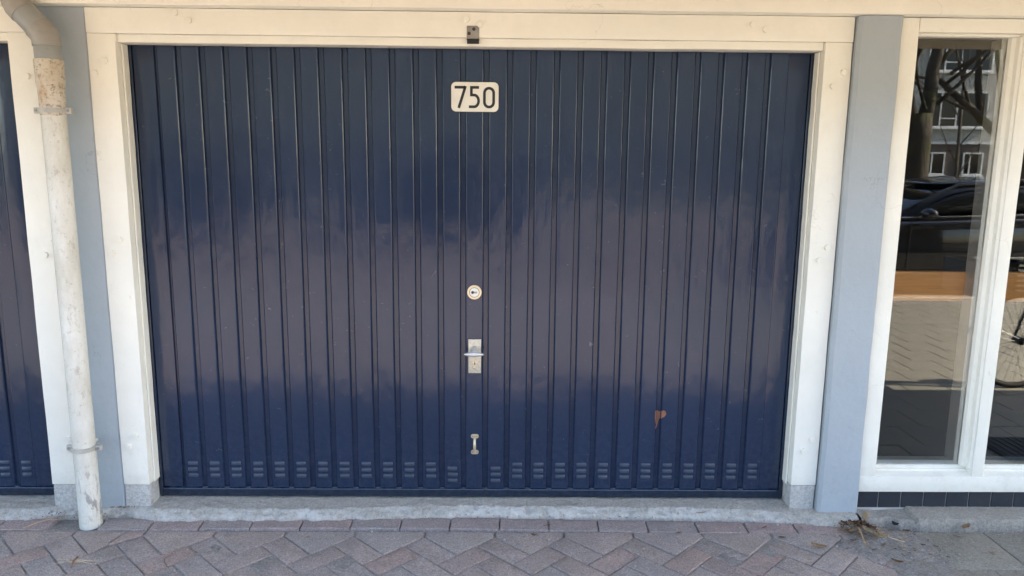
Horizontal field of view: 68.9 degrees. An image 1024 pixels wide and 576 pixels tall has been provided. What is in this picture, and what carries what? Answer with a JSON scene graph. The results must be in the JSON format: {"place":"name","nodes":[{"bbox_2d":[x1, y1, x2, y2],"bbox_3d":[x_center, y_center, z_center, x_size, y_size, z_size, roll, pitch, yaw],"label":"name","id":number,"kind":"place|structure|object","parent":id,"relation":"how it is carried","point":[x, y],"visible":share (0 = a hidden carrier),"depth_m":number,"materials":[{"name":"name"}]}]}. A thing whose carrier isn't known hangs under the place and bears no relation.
{"place":"outdoors","nodes":[
{"label":"outdoors","id":0,"kind":"place"},
{"bbox_2d":[0,517,963,575],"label":"brick pavement","id":1,"kind":"structure","parent":0,"point":[612,563],"depth_m":3.08,"materials":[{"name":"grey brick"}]},
{"bbox_2d":[55,556,90,567],"bbox_3d":[-1.716,1.073,2.929,0.179,0.014,0.071,3,10,13],"label":"twig cluster","id":2,"kind":"object","parent":1,"relation":"on","point":[74,560],"visible":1,"depth_m":2.93,"materials":[{"name":"plant"}]},
{"bbox_2d":[24,506,923,554],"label":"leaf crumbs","id":3,"kind":"object","parent":1,"relation":"on","point":[477,517],"visible":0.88,"depth_m":3.30,"materials":[{"name":"brown plant"}]},
{"bbox_2d":[4,515,1022,575],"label":"grit","id":4,"kind":"object","parent":1,"relation":"on","point":[557,542],"visible":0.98,"depth_m":3.15,"materials":[{"name":"grey gravel"}]},
{"bbox_2d":[811,542,826,547],"bbox_3d":[1.275,1.069,3.100,0.062,0.016,0.028,6,11,27],"label":"dry leaf","id":5,"kind":"object","parent":1,"relation":"on","point":[818,545],"visible":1,"depth_m":3.11,"materials":[{"name":"brown plant"}]},
{"bbox_2d":[783,511,948,560],"bbox_3d":[1.458,1.038,3.152,0.650,0.074,0.329,0,10,-1],"label":"debris heap","id":6,"kind":"object","parent":1,"relation":"on","point":[858,522],"visible":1,"depth_m":3.22,"materials":[{"name":"beige plant"}]},
{"bbox_2d":[50,515,977,532],"bbox_3d":[2.849,1.494,0.945,18.000,0.001,5.800,0,10,-1],"label":"sand bed","id":7,"kind":"object","parent":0,"point":[67,524],"depth_m":3.29,"materials":[{"name":"grey sand"}]},
{"bbox_2d":[23,515,70,527],"bbox_3d":[-2.022,1.011,3.246,0.175,0.011,0.047,-4,11,-27],"label":"twig","id":8,"kind":"object","parent":7,"relation":"on","point":[49,519],"visible":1,"depth_m":3.25,"materials":[{"name":"beige plant"}]},
{"bbox_2d":[36,6,126,507],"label":"column","id":9,"kind":"structure","parent":7,"relation":"on","point":[68,23],"depth_m":3.15,"materials":[{"name":"grey paint"}]},
{"bbox_2d":[0,478,860,530],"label":"concrete threshold","id":10,"kind":"object","parent":7,"relation":"on","point":[173,508],"visible":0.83,"depth_m":3.36,"materials":[{"name":"grey concrete"}]},
{"bbox_2d":[0,6,77,507],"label":"door frame","id":11,"kind":"object","parent":10,"relation":"on","point":[14,36],"visible":0.64,"depth_m":3.15,"materials":[{"name":"beige paint"}]},
{"bbox_2d":[0,43,53,494],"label":"garage door","id":12,"kind":"structure","parent":11,"relation":"attached to","point":[25,467],"depth_m":3.31,"materials":[{"name":"blue paint"}]},
{"bbox_2d":[84,7,854,508],"bbox_3d":[-0.171,-0.061,3.232,3.104,2.147,0.114,0,10,-1],"label":"door frame","id":13,"kind":"object","parent":10,"relation":"on","point":[116,31],"visible":1,"depth_m":3.07,"materials":[{"name":"beige paint"}]},
{"bbox_2d":[128,45,814,497],"bbox_3d":[-0.172,-0.016,3.270,2.867,2.000,0.089,0,10,-1],"label":"garage door","id":14,"kind":"structure","parent":13,"relation":"attached to","point":[456,273],"depth_m":3.27,"materials":[{"name":"blue paint"}]},
{"bbox_2d":[813,15,903,513],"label":"column","id":15,"kind":"structure","parent":7,"relation":"on","point":[875,58],"depth_m":3.16,"materials":[{"name":"grey paint"}]},
{"bbox_2d":[856,506,1023,532],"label":"kerb strip","id":16,"kind":"object","parent":7,"relation":"on","point":[945,519],"visible":0.86,"depth_m":3.31,"materials":[{"name":"concrete"}]},
{"bbox_2d":[856,492,1023,514],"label":"tiled plinth","id":17,"kind":"structure","parent":7,"relation":"on","point":[882,500],"depth_m":3.39,"materials":[{"name":"tile"}]},
{"bbox_2d":[877,324,1023,456],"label":"room floor","id":18,"kind":"structure","parent":0,"point":[919,372],"depth_m":5.25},
{"bbox_2d":[893,271,1023,301],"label":"wooden board","id":19,"kind":"object","parent":18,"relation":"on","point":[929,285],"depth_m":3.34,"materials":[{"name":"brown wood"}]},
{"bbox_2d":[913,39,995,90],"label":"room ceiling","id":20,"kind":"structure","parent":0,"point":[952,65],"depth_m":5.23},
{"bbox_2d":[890,90,1023,324],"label":"room wall","id":21,"kind":"structure","parent":0,"point":[945,131],"depth_m":7.25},
{"bbox_2d":[914,532,1023,575],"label":"flagstone pavement","id":22,"kind":"structure","parent":0,"point":[995,563],"depth_m":3.10,"materials":[{"name":"grey stone"}]},
{"label":"ground","id":23,"kind":"structure","parent":0,"visible":0},
{"bbox_2d":[0,0,1023,18],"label":"building shell","id":24,"kind":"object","parent":23,"relation":"on","point":[993,9],"visible":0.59,"depth_m":2.96,"materials":[{"name":"beige paint"}]},
{"bbox_2d":[0,0,103,530],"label":"downpipe","id":25,"kind":"object","parent":24,"relation":"attached to","point":[34,23],"visible":1,"depth_m":3.02,"materials":[{"name":"grey plastic"}]},
{"bbox_2d":[858,18,1023,491],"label":"shop window","id":26,"kind":"structure","parent":24,"relation":"attached to","point":[963,464],"depth_m":3.24,"materials":[{"name":"beige paint"}]}
]}

